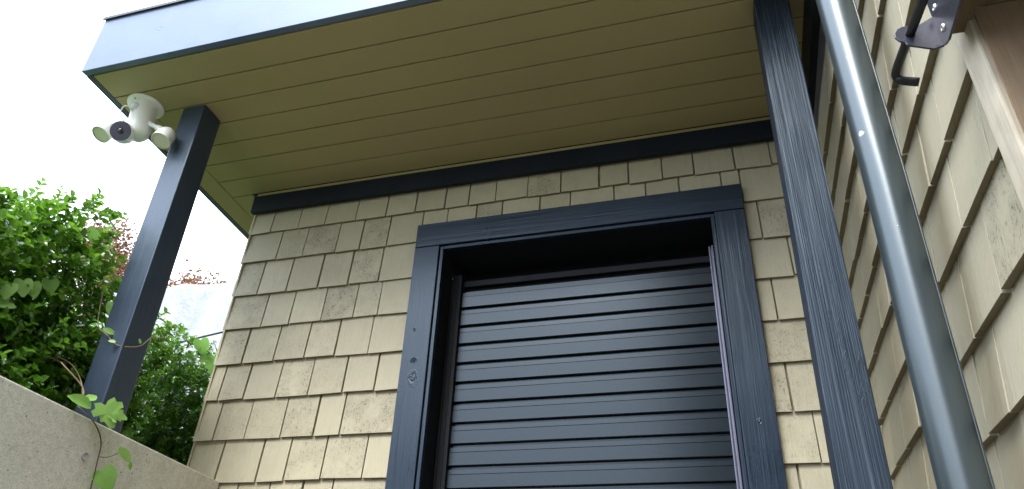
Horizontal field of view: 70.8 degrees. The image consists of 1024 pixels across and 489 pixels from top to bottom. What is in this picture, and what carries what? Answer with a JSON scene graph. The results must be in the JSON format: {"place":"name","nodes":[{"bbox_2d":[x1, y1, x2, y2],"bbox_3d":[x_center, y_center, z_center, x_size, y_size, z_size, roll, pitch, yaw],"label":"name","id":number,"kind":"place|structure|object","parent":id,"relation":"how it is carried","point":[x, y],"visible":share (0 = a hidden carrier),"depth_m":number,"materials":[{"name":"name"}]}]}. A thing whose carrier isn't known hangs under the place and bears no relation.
{"place":"outdoors","nodes":[
{"label":"outdoors","id":0,"kind":"place"},
{"bbox_2d":[46,209,228,315],"bbox_3d":[-6.547,2.223,10.820,5.366,6.313,3.776,6,-31,-5],"label":"maple tree","id":1,"kind":"object","parent":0,"point":[120,271],"visible":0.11,"depth_m":11.62,"materials":[{"name":"red plant"}]},
{"bbox_2d":[95,281,235,437],"bbox_3d":[-3.355,1.776,7.103,3.280,3.460,2.101,-7,-32,15],"label":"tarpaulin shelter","id":2,"kind":"object","parent":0,"point":[200,311],"visible":0.15,"depth_m":7.88,"materials":[{"name":"fabric"}]},
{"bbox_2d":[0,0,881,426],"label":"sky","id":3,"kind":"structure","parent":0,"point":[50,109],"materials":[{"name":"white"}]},
{"bbox_2d":[74,0,1023,488],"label":"house","id":4,"kind":"structure","parent":0,"point":[634,244],"depth_m":2.14,"materials":[{"name":"paint"}]},
{"bbox_2d":[92,93,175,148],"bbox_3d":[-1.219,-0.387,2.356,0.298,0.198,0.127,-7,-32,15],"label":"security light","id":5,"kind":"object","parent":4,"relation":"attached to","point":[146,112],"visible":1,"depth_m":2.34,"materials":[{"name":"white plastic"}]},
{"bbox_2d":[891,0,961,86],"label":"sliding bolt","id":6,"kind":"object","parent":4,"relation":"attached to","point":[935,31],"visible":1,"depth_m":0.91,"materials":[{"name":"black metal"}]},
{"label":"planting bed","id":7,"kind":"structure","parent":0,"visible":0},
{"bbox_2d":[0,177,188,439],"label":"box hedge","id":8,"kind":"object","parent":7,"relation":"on","point":[36,238],"visible":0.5,"depth_m":2.00,"materials":[{"name":"green plant"}]},
{"bbox_2d":[125,318,217,465],"bbox_3d":[-1.461,0.997,3.188,0.805,0.900,1.484,-7,-32,15],"label":"box hedge","id":9,"kind":"object","parent":7,"relation":"on","point":[162,432],"visible":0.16,"depth_m":2.83,"materials":[{"name":"green plant"}]},
{"bbox_2d":[193,337,216,407],"bbox_3d":[-1.190,0.761,2.794,0.100,0.782,0.305,-7,-32,15],"label":"wild vine","id":10,"kind":"object","parent":9,"relation":"attached to","point":[202,344],"visible":0.18,"depth_m":2.89,"materials":[{"name":"green plant"}]},
{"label":"ground","id":11,"kind":"structure","parent":0,"visible":0},
{"bbox_2d":[0,376,218,488],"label":"retaining wall","id":12,"kind":"structure","parent":11,"relation":"on","point":[46,443],"depth_m":1.69,"materials":[{"name":"concrete"}]},
{"bbox_2d":[0,226,163,488],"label":"climbing vine","id":13,"kind":"object","parent":12,"relation":"on","point":[110,413],"visible":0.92,"depth_m":1.82,"materials":[{"name":"green plant"}]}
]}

